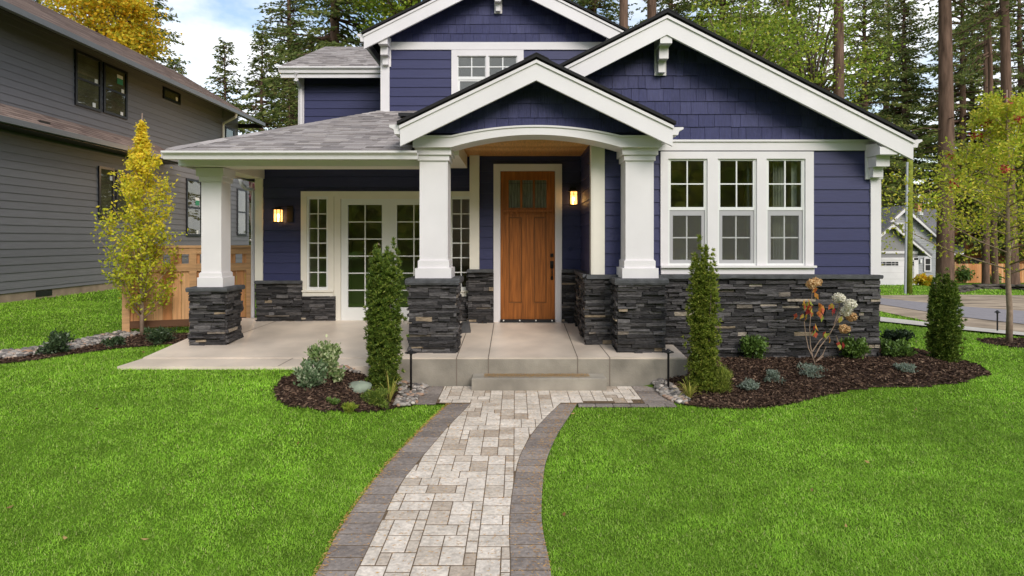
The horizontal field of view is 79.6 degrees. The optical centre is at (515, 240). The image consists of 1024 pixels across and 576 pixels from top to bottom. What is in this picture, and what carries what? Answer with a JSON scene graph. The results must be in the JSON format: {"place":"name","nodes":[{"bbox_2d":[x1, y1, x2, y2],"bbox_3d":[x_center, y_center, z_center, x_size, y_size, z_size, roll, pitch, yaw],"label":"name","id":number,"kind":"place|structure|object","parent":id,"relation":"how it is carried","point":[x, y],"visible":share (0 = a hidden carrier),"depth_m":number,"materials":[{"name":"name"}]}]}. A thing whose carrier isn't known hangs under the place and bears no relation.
{"place":"outdoors","nodes":[
{"label":"outdoors","id":0,"kind":"place"},
{"bbox_2d":[318,386,673,575],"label":"path","id":1,"kind":"structure","parent":0,"point":[476,487],"depth_m":4.61,"materials":[{"name":"grey stone"}]},
{"bbox_2d":[0,283,1023,575],"bbox_3d":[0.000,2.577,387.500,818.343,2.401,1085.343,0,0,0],"label":"ground","id":2,"kind":"structure","parent":0,"point":[582,541],"depth_m":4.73,"materials":[{"name":"green plant"}]},
{"bbox_2d":[0,333,187,363],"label":"mulch bed","id":3,"kind":"object","parent":2,"relation":"on","point":[30,359],"visible":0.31,"depth_m":8.74,"materials":[{"name":"soil"}]},
{"bbox_2d":[35,328,75,354],"bbox_3d":[-6.318,1.396,8.437,0.498,0.358,0.431,0,0,0],"label":"shrub","id":4,"kind":"object","parent":3,"relation":"on","point":[57,342],"visible":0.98,"depth_m":8.39,"materials":[{"name":"green plant"}]},
{"bbox_2d":[100,335,127,347],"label":"shrub","id":5,"kind":"object","parent":3,"relation":"on","point":[114,341],"visible":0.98,"depth_m":8.98,"materials":[{"name":"green plant"}]},
{"bbox_2d":[90,113,188,334],"bbox_3d":[-6.135,-0.237,10.021,1.344,3.686,1.452,0,0,-37],"label":"young tree","id":6,"kind":"object","parent":3,"relation":"on","point":[136,187],"visible":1,"depth_m":9.96,"materials":[{"name":"yellow plant"}]},
{"bbox_2d":[143,325,177,345],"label":"shrub","id":7,"kind":"object","parent":3,"relation":"on","point":[161,334],"visible":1,"depth_m":9.29,"materials":[{"name":"green plant"}]},
{"bbox_2d":[38,0,182,60],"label":"broadleaf tree","id":8,"kind":"object","parent":2,"relation":"on","point":[132,34],"visible":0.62,"depth_m":33.09,"materials":[{"name":"yellow plant"}]},
{"bbox_2d":[0,0,264,302],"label":"neighbor house","id":9,"kind":"structure","parent":2,"relation":"on","point":[77,100],"depth_m":15.85,"materials":[{"name":"grey wood"}]},
{"bbox_2d":[74,49,101,112],"bbox_3d":[-11.515,-4.272,16.568,0.045,1.452,1.003,0,0,0],"label":"window","id":10,"kind":"structure","parent":9,"relation":"in","point":[97,63],"depth_m":16.55,"materials":[{"name":"black glass"}]},
{"bbox_2d":[98,166,114,219],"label":"window","id":11,"kind":"structure","parent":9,"relation":"in","point":[102,170],"depth_m":16.76,"materials":[{"name":"black glass"}]},
{"bbox_2d":[102,62,127,119],"bbox_3d":[-11.515,-4.276,17.694,0.045,1.405,1.053,0,0,0],"label":"window","id":12,"kind":"structure","parent":9,"relation":"in","point":[121,78],"depth_m":17.69,"materials":[{"name":"black glass"}]},
{"bbox_2d":[115,170,129,218],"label":"window","id":13,"kind":"structure","parent":9,"relation":"in","point":[122,203],"depth_m":17.35,"materials":[{"name":"black glass"}]},
{"bbox_2d":[162,87,180,104],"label":"window","id":14,"kind":"structure","parent":9,"relation":"in","point":[177,98],"depth_m":20.59,"materials":[{"name":"black glass"}]},
{"bbox_2d":[186,178,200,235],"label":"window","id":15,"kind":"structure","parent":9,"relation":"in","point":[194,221],"depth_m":21.34,"materials":[{"name":"black"}]},
{"bbox_2d":[237,188,246,234],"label":"window","id":16,"kind":"structure","parent":9,"relation":"in","point":[242,210],"depth_m":25.08,"materials":[{"name":"black"}]},
{"bbox_2d":[119,0,200,85],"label":"conifer","id":17,"kind":"object","parent":2,"relation":"on","point":[161,6],"visible":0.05,"depth_m":50.48,"materials":[{"name":"green plant"}]},
{"bbox_2d":[165,58,187,74],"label":"conifer","id":18,"kind":"object","parent":2,"relation":"on","point":[176,68],"visible":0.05,"depth_m":46.94,"materials":[{"name":"green plant"}]},
{"bbox_2d":[122,245,250,331],"bbox_3d":[-5.575,0.825,10.552,2.038,1.470,0.135,0,0,-20],"label":"cedar fence","id":19,"kind":"object","parent":2,"relation":"on","point":[174,312],"visible":0.41,"depth_m":10.47,"materials":[{"name":"brown wood"}]},
{"bbox_2d":[204,37,254,244],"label":"conifer","id":20,"kind":"object","parent":2,"relation":"on","point":[225,81],"visible":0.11,"depth_m":43.91,"materials":[{"name":"green plant"}]},
{"bbox_2d":[117,358,397,376],"bbox_3d":[-3.185,1.719,7.738,3.330,0.362,0.516,0,0,0],"label":"porch apron","id":21,"kind":"object","parent":2,"relation":"on","point":[361,364],"visible":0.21,"depth_m":7.67,"materials":[{"name":"concrete"}]},
{"bbox_2d":[233,27,287,244],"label":"conifer","id":22,"kind":"object","parent":2,"relation":"on","point":[253,82],"visible":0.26,"depth_m":40.81,"materials":[{"name":"green plant"}]},
{"bbox_2d":[237,0,322,221],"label":"conifer","id":23,"kind":"object","parent":2,"relation":"on","point":[291,23],"visible":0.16,"depth_m":51.35,"materials":[{"name":"green plant"}]},
{"bbox_2d":[274,80,297,127],"bbox_3d":[-13.328,-3.778,35.882,4.694,11.036,4.302,0,0,-34],"label":"conifer","id":24,"kind":"object","parent":2,"relation":"on","point":[289,92],"visible":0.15,"depth_m":35.83,"materials":[{"name":"green plant"}]},
{"bbox_2d":[238,0,392,211],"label":"conifer","id":25,"kind":"object","parent":2,"relation":"on","point":[334,13],"visible":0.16,"depth_m":39.09,"materials":[{"name":"green plant"}]},
{"bbox_2d":[272,371,411,412],"bbox_3d":[-1.835,1.726,7.170,1.298,0.335,2.480,0,0,34],"label":"mulch bed","id":26,"kind":"object","parent":2,"relation":"on","point":[323,410],"visible":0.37,"depth_m":6.43,"materials":[{"name":"soil"}]},
{"bbox_2d":[292,358,327,389],"bbox_3d":[-2.187,1.431,6.557,0.380,0.321,0.372,0,0,0],"label":"variegated shrub","id":27,"kind":"object","parent":26,"relation":"on","point":[308,375],"visible":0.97,"depth_m":6.51,"materials":[{"name":"green plant"}]},
{"bbox_2d":[302,334,345,382],"bbox_3d":[-2.123,1.327,6.913,0.469,0.514,0.392,0,0,0],"label":"variegated shrub","id":28,"kind":"object","parent":26,"relation":"on","point":[329,352],"visible":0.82,"depth_m":6.85,"materials":[{"name":"green plant"}]},
{"bbox_2d":[342,401,357,412],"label":"shrub","id":29,"kind":"object","parent":26,"relation":"on","point":[348,407],"visible":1,"depth_m":6.23,"materials":[{"name":"green plant"}]},
{"bbox_2d":[349,381,371,393],"bbox_3d":[-1.797,1.691,6.956,0.308,0.183,0.283,0,0,31],"label":"boulder","id":30,"kind":"object","parent":26,"relation":"on","point":[360,386],"visible":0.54,"depth_m":6.88,"materials":[{"name":"grey stone"}]},
{"bbox_2d":[361,387,389,408],"bbox_3d":[-1.544,1.727,6.770,0.431,0.216,0.438,0,0,0],"label":"dwarf conifer","id":31,"kind":"object","parent":26,"relation":"on","point":[376,397],"visible":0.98,"depth_m":6.73,"materials":[{"name":"green plant"}]},
{"bbox_2d":[362,237,409,392],"bbox_3d":[-1.565,0.888,7.268,0.498,1.883,0.513,0,0,-45],"label":"columnar yew","id":32,"kind":"object","parent":26,"relation":"on","point":[383,344],"visible":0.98,"depth_m":7.18,"materials":[{"name":"green plant"}]},
{"bbox_2d":[378,371,402,401],"bbox_3d":[-1.428,1.617,7.046,0.379,0.490,0.459,0,0,32],"label":"strap leaf plant","id":33,"kind":"object","parent":26,"relation":"on","point":[391,390],"visible":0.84,"depth_m":7.03,"materials":[{"name":"green plant"}]},
{"bbox_2d":[405,349,416,389],"bbox_3d":[-1.296,1.650,7.624,0.156,0.595,0.156,0,0,0],"label":"path light","id":34,"kind":"object","parent":26,"relation":"on","point":[410,351],"visible":0.96,"depth_m":7.61,"materials":[{"name":"black metal"}]},
{"bbox_2d":[0,330,690,406],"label":"river rocks","id":35,"kind":"object","parent":2,"relation":"on","point":[407,398],"visible":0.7,"depth_m":7.82,"materials":[{"name":"grey stone"}]},
{"bbox_2d":[341,0,422,38],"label":"broadleaf tree","id":36,"kind":"object","parent":2,"relation":"on","point":[389,10],"visible":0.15,"depth_m":36.11,"materials":[{"name":"green plant"}]},
{"bbox_2d":[143,318,686,358],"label":"porch floor","id":37,"kind":"structure","parent":2,"relation":"on","point":[510,340],"depth_m":8.71,"materials":[{"name":"concrete"}]},
{"bbox_2d":[243,321,609,385],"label":"porch joints","id":38,"kind":"object","parent":37,"relation":"attached to","point":[489,353],"visible":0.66,"depth_m":8.04,"materials":[{"name":"grey concrete"}]},
{"bbox_2d":[461,321,470,332],"bbox_3d":[-0.763,1.357,9.517,0.152,0.180,0.190,0,0,0],"label":"loose stone","id":39,"kind":"object","parent":37,"relation":"on","point":[465,328],"visible":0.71,"depth_m":9.43,"materials":[{"name":"grey stone"}]},
{"bbox_2d":[398,359,687,385],"bbox_3d":[0.171,1.770,8.367,4.142,0.460,0.765,0,0,0],"label":"porch riser","id":40,"kind":"object","parent":37,"relation":"attached to","point":[623,372],"visible":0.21,"depth_m":7.99,"materials":[{"name":"concrete"}]},
{"bbox_2d":[315,386,676,575],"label":"path border","id":41,"kind":"object","parent":2,"relation":"on","point":[369,525],"visible":0.94,"depth_m":4.58,"materials":[{"name":"grey stone"}]},
{"bbox_2d":[7,351,997,575],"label":"fallen needles","id":42,"kind":"object","parent":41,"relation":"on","point":[347,515],"depth_m":4.91,"materials":[{"name":"brown plant"}]},
{"bbox_2d":[472,374,606,390],"bbox_3d":[0.298,1.842,7.840,1.694,0.217,0.279,0,0,0],"label":"concrete step","id":43,"kind":"object","parent":2,"relation":"on","point":[593,382],"visible":0.86,"depth_m":7.70,"materials":[{"name":"grey concrete"}]},
{"bbox_2d":[161,0,921,357],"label":"house","id":44,"kind":"structure","parent":2,"relation":"on","point":[457,148],"depth_m":8.79,"materials":[{"name":"blue wood"}]},
{"bbox_2d":[272,206,292,222],"bbox_3d":[-3.903,-0.437,10.301,0.288,0.289,0.198,0,0,0],"label":"wall lantern","id":45,"kind":"object","parent":44,"relation":"attached to","point":[278,214],"depth_m":10.29,"materials":[{"name":"yellow glass"}]},
{"bbox_2d":[307,196,327,289],"bbox_3d":[-3.344,0.052,10.420,0.365,1.583,0.060,0,0,0],"label":"side window","id":46,"kind":"structure","parent":44,"relation":"in","point":[308,197],"depth_m":10.39,"materials":[{"name":"white plastic"}]},
{"bbox_2d":[341,199,388,319],"bbox_3d":[-2.545,0.341,10.413,0.803,2.081,0.045,0,0,0],"label":"french door","id":47,"kind":"structure","parent":44,"relation":"in","point":[347,313],"depth_m":10.39,"materials":[{"name":"white plastic"}]},
{"bbox_2d":[390,199,419,319],"bbox_3d":[-1.719,0.341,10.383,0.803,2.081,0.104,0,0,0],"label":"french door","id":48,"kind":"structure","parent":44,"relation":"in","point":[393,202],"depth_m":10.39,"materials":[{"name":"white plastic"}]},
{"bbox_2d":[451,196,469,289],"bbox_3d":[-0.920,0.052,10.420,0.365,1.583,0.060,0,0,0],"label":"side window","id":49,"kind":"structure","parent":44,"relation":"in","point":[452,197],"depth_m":10.41,"materials":[{"name":"white plastic"}]},
{"bbox_2d":[457,56,485,91],"bbox_3d":[-0.867,-3.193,12.215,0.569,0.914,0.070,0,0,0],"label":"window","id":50,"kind":"structure","parent":44,"relation":"in","point":[459,79],"depth_m":12.19,"materials":[{"name":"white plastic"}]},
{"bbox_2d":[488,56,516,76],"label":"window","id":51,"kind":"structure","parent":44,"relation":"in","point":[489,57],"depth_m":12.19,"materials":[{"name":"white plastic"}]},
{"bbox_2d":[501,171,554,318],"bbox_3d":[0.206,0.083,10.261,0.905,2.473,0.125,0,0,0],"label":"front door","id":52,"kind":"structure","parent":44,"relation":"in","point":[527,197],"depth_m":10.28,"materials":[{"name":"brown wood"}]},
{"bbox_2d":[568,188,578,205],"bbox_3d":[0.959,-0.726,10.180,0.162,0.303,0.201,0,0,0],"label":"wall lantern","id":53,"kind":"object","parent":44,"relation":"attached to","point":[573,196],"depth_m":10.11,"materials":[{"name":"yellow glass"}]},
{"bbox_2d":[668,159,706,264],"bbox_3d":[2.458,-0.400,8.820,0.561,1.523,0.080,0,0,0],"label":"window","id":54,"kind":"structure","parent":44,"relation":"in","point":[686,211],"depth_m":8.79,"materials":[{"name":"white plastic"}]},
{"bbox_2d":[718,159,755,264],"bbox_3d":[3.164,-0.400,8.883,0.557,1.523,0.205,0,0,0],"label":"window","id":55,"kind":"structure","parent":44,"relation":"in","point":[750,212],"depth_m":8.80,"materials":[{"name":"white plastic"}]},
{"bbox_2d":[767,159,804,264],"bbox_3d":[3.857,-0.400,8.883,0.557,1.523,0.205,0,0,0],"label":"window","id":56,"kind":"structure","parent":44,"relation":"in","point":[793,211],"depth_m":8.80,"materials":[{"name":"white plastic"}]},
{"bbox_2d":[571,0,636,28],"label":"conifer","id":57,"kind":"object","parent":2,"relation":"on","point":[594,6],"visible":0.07,"depth_m":43.12,"materials":[{"name":"green plant"}]},
{"bbox_2d":[590,0,627,28],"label":"conifer","id":58,"kind":"object","parent":2,"relation":"on","point":[623,13],"visible":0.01,"depth_m":30.82,"materials":[{"name":"brown plant"}]},
{"bbox_2d":[646,0,656,18],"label":"conifer","id":59,"kind":"object","parent":2,"relation":"on","point":[651,9],"visible":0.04,"depth_m":31.78,"materials":[{"name":"brown plant"}]},
{"bbox_2d":[634,0,712,29],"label":"conifer","id":60,"kind":"object","parent":2,"relation":"on","point":[677,6],"visible":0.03,"depth_m":47.20,"materials":[{"name":"green plant"}]},
{"bbox_2d":[681,0,800,60],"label":"conifer","id":61,"kind":"object","parent":2,"relation":"on","point":[723,7],"visible":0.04,"depth_m":36.28,"materials":[{"name":"green plant"}]},
{"bbox_2d":[727,0,776,51],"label":"conifer","id":62,"kind":"object","parent":2,"relation":"on","point":[745,2],"visible":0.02,"depth_m":59.53,"materials":[{"name":"green plant"}]},
{"bbox_2d":[686,0,824,81],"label":"broadleaf tree","id":63,"kind":"object","parent":2,"relation":"on","point":[726,31],"visible":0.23,"depth_m":31.73,"materials":[{"name":"green plant"}]},
{"bbox_2d":[767,0,818,67],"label":"conifer","id":64,"kind":"object","parent":2,"relation":"on","point":[787,2],"visible":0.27,"depth_m":39.93,"materials":[{"name":"green plant"}]},
{"bbox_2d":[748,0,885,179],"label":"conifer","id":65,"kind":"object","parent":2,"relation":"on","point":[809,19],"visible":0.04,"depth_m":45.11,"materials":[{"name":"green plant"}]},
{"bbox_2d":[736,0,905,110],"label":"broadleaf tree","id":66,"kind":"object","parent":2,"relation":"on","point":[815,72],"visible":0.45,"depth_m":34.19,"materials":[{"name":"green plant"}]},
{"bbox_2d":[653,354,988,407],"bbox_3d":[4.199,1.746,8.289,5.117,0.296,2.069,0,0,-22],"label":"mulch bed","id":67,"kind":"object","parent":2,"relation":"on","point":[850,375],"visible":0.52,"depth_m":7.88,"materials":[{"name":"brown wood"}]},
{"bbox_2d":[0,331,1023,411],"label":"bark mulch","id":68,"kind":"object","parent":67,"relation":"on","point":[967,368],"visible":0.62,"depth_m":7.87,"materials":[{"name":"brown wood"}]},
{"bbox_2d":[663,348,673,386],"bbox_3d":[1.915,1.640,7.695,0.140,0.566,0.140,0,0,0],"label":"path light","id":69,"kind":"object","parent":67,"relation":"on","point":[668,351],"visible":0.96,"depth_m":7.68,"materials":[{"name":"black metal"}]},
{"bbox_2d":[672,378,708,397],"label":"strap leaf plant","id":70,"kind":"object","parent":67,"relation":"on","point":[689,392],"visible":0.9,"depth_m":7.29,"materials":[{"name":"green plant"}]},
{"bbox_2d":[681,234,723,392],"bbox_3d":[2.318,0.905,7.579,0.528,1.976,0.417,0,0,-34],"label":"columnar yew","id":71,"kind":"object","parent":67,"relation":"on","point":[702,321],"visible":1,"depth_m":7.51,"materials":[{"name":"green plant"}]},
{"bbox_2d":[709,364,733,394],"bbox_3d":[2.512,1.688,7.606,0.411,0.410,0.408,0,0,0],"label":"dwarf conifer","id":72,"kind":"object","parent":67,"relation":"on","point":[723,373],"visible":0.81,"depth_m":7.52,"materials":[{"name":"green plant"}]},
{"bbox_2d":[737,378,759,390],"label":"silver plant","id":73,"kind":"object","parent":67,"relation":"on","point":[750,384],"visible":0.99,"depth_m":7.57,"materials":[{"name":"green plant"}]},
{"bbox_2d":[738,334,768,359],"bbox_3d":[3.335,1.484,8.587,0.413,0.389,0.376,0,0,11],"label":"shrub","id":74,"kind":"object","parent":67,"relation":"on","point":[753,347],"visible":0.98,"depth_m":8.51,"materials":[{"name":"green plant"}]},
{"bbox_2d":[764,369,786,382],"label":"silver plant","id":75,"kind":"object","parent":67,"relation":"on","point":[773,374],"visible":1,"depth_m":7.79,"materials":[{"name":"green plant"}]},
{"bbox_2d":[796,361,827,377],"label":"silver plant","id":76,"kind":"object","parent":67,"relation":"on","point":[809,371],"visible":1,"depth_m":7.93,"materials":[{"name":"green plant"}]},
{"bbox_2d":[794,277,857,363],"bbox_3d":[4.170,1.090,8.216,0.914,1.208,0.381,0,0,0],"label":"hydrangea","id":77,"kind":"object","parent":67,"relation":"on","point":[815,282],"visible":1,"depth_m":8.22,"materials":[{"name":"beige plant"}]},
{"bbox_2d":[839,334,871,358],"bbox_3d":[4.725,1.490,8.563,0.423,0.370,0.418,0,0,0],"label":"shrub","id":78,"kind":"object","parent":67,"relation":"on","point":[852,348],"visible":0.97,"depth_m":8.47,"materials":[{"name":"green plant"}]},
{"bbox_2d":[879,337,917,356],"bbox_3d":[5.333,1.502,8.578,0.365,0.301,0.498,0,0,-20],"label":"shrub","id":79,"kind":"object","parent":67,"relation":"on","point":[897,348],"visible":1,"depth_m":8.53,"materials":[{"name":"green plant"}]},
{"bbox_2d":[880,327,917,345],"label":"shrub","id":80,"kind":"object","parent":67,"relation":"on","point":[892,335],"visible":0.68,"depth_m":9.46,"materials":[{"name":"green plant"}]},
{"bbox_2d":[893,362,915,372],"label":"silver plant","id":81,"kind":"object","parent":67,"relation":"on","point":[904,367],"visible":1,"depth_m":8.03,"materials":[{"name":"green plant"}]},
{"bbox_2d":[923,268,967,362],"bbox_3d":[6.019,1.055,8.634,0.556,1.360,0.554,0,0,0],"label":"columnar yew","id":82,"kind":"object","parent":67,"relation":"on","point":[943,341],"visible":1,"depth_m":8.55,"materials":[{"name":"green plant"}]},
{"bbox_2d":[809,0,891,106],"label":"conifer","id":83,"kind":"object","parent":2,"relation":"on","point":[838,53],"visible":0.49,"depth_m":32.82,"materials":[{"name":"plant"}]},
{"bbox_2d":[849,0,937,204],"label":"conifer","id":84,"kind":"object","parent":2,"relation":"on","point":[892,97],"visible":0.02,"depth_m":71.35,"materials":[{"name":"green plant"}]},
{"bbox_2d":[829,0,958,250],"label":"conifer","id":85,"kind":"object","parent":2,"relation":"on","point":[865,7],"visible":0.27,"depth_m":57.04,"materials":[{"name":"green plant"}]},
{"bbox_2d":[879,204,936,284],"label":"grey house","id":86,"kind":"structure","parent":2,"relation":"on","point":[892,269],"depth_m":47.50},
{"bbox_2d":[879,260,913,284],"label":"garage door","id":87,"kind":"structure","parent":86,"relation":"in","point":[892,271],"depth_m":47.46,"materials":[{"name":"white paint"}]},
{"bbox_2d":[924,257,930,271],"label":"window","id":88,"kind":"structure","parent":86,"relation":"in","point":[927,261],"depth_m":49.88,"materials":[{"name":"white paint"}]},
{"bbox_2d":[904,158,912,294],"bbox_3d":[19.168,-0.628,29.955,0.343,7.146,0.457,0,0,41],"label":"utility pole","id":89,"kind":"object","parent":2,"relation":"on","point":[908,270],"visible":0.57,"depth_m":29.87,"materials":[{"name":"green"}]},
{"bbox_2d":[867,0,968,209],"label":"conifer","id":90,"kind":"object","parent":2,"relation":"on","point":[900,112],"visible":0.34,"depth_m":65.26,"materials":[{"name":"green plant"}]},
{"bbox_2d":[913,272,932,285],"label":"garden shrub","id":91,"kind":"object","parent":2,"relation":"on","point":[922,279],"visible":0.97,"depth_m":44.69,"materials":[{"name":"yellow plant"}]},
{"bbox_2d":[870,0,1023,289],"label":"conifer","id":92,"kind":"object","parent":2,"relation":"on","point":[946,116],"visible":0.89,"depth_m":35.74,"materials":[{"name":"brown plant"}]},
{"bbox_2d":[881,0,1023,263],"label":"conifer","id":93,"kind":"object","parent":2,"relation":"on","point":[962,105],"visible":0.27,"depth_m":59.76,"materials":[{"name":"green plant"}]},
{"bbox_2d":[955,265,975,282],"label":"garden shrub","id":94,"kind":"object","parent":2,"relation":"on","point":[965,273],"visible":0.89,"depth_m":53.69,"materials":[{"name":"green plant"}]},
{"bbox_2d":[917,10,1023,262],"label":"conifer","id":95,"kind":"object","parent":2,"relation":"on","point":[970,85],"visible":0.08,"depth_m":60.50,"materials":[{"name":"green plant"}]},
{"bbox_2d":[932,0,1023,284],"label":"conifer","id":96,"kind":"object","parent":2,"relation":"on","point":[1005,62],"visible":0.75,"depth_m":38.23,"materials":[{"name":"brown plant"}]},
{"bbox_2d":[953,0,1018,283],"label":"conifer","id":97,"kind":"object","parent":2,"relation":"on","point":[994,269],"visible":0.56,"depth_m":45.95,"materials":[{"name":"green plant"}]},
{"bbox_2d":[953,0,1023,283],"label":"conifer","id":98,"kind":"object","parent":2,"relation":"on","point":[985,273],"visible":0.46,"depth_m":51.86,"materials":[{"name":"green plant"}]},
{"bbox_2d":[954,262,1023,282],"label":"wooden fence","id":99,"kind":"object","parent":2,"relation":"on","point":[977,268],"visible":0.36,"depth_m":54.00,"materials":[{"name":"brown wood"}]},
{"bbox_2d":[954,206,1023,263],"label":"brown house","id":100,"kind":"structure","parent":2,"relation":"on","point":[979,257],"depth_m":59.97,"materials":[{"name":"brown wood"}]},
{"bbox_2d":[955,0,1023,205],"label":"conifer","id":101,"kind":"object","parent":2,"relation":"on","point":[1019,39],"visible":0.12,"depth_m":65.79,"materials":[{"name":"green plant"}]},
{"bbox_2d":[958,284,1023,292],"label":"retaining wall","id":102,"kind":"structure","parent":2,"relation":"on","point":[966,288],"depth_m":36.33,"materials":[{"name":"grey stone"}]},
{"bbox_2d":[978,338,1023,347],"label":"mulch bed","id":103,"kind":"object","parent":2,"relation":"on","point":[1007,344],"visible":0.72,"depth_m":10.37,"materials":[{"name":"brown wood"}]},
{"bbox_2d":[881,86,1023,342],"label":"young tree","id":104,"kind":"object","parent":103,"relation":"on","point":[1012,111],"visible":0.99,"depth_m":10.56,"materials":[{"name":"green plant"}]},
{"bbox_2d":[990,42,1023,253],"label":"conifer","id":105,"kind":"object","parent":2,"relation":"on","point":[1017,187],"visible":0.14,"depth_m":56.57,"materials":[{"name":"green plant"}]},
{"bbox_2d":[35,0,1023,239],"label":"sky","id":106,"kind":"structure","parent":0,"point":[202,22],"materials":[{"name":"white"}]},
{"bbox_2d":[879,295,1023,331],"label":"road","id":107,"kind":"structure","parent":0,"point":[991,301],"depth_m":20.05,"materials":[{"name":"grey asphalt"}]},
{"bbox_2d":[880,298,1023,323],"bbox_3d":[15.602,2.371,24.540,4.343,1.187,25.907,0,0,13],"label":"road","id":108,"kind":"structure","parent":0,"point":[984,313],"depth_m":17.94,"materials":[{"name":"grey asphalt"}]},
{"bbox_2d":[880,317,1023,334],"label":"sidewalk","id":109,"kind":"structure","parent":0,"point":[894,320],"depth_m":13.27,"materials":[{"name":"grey concrete"}]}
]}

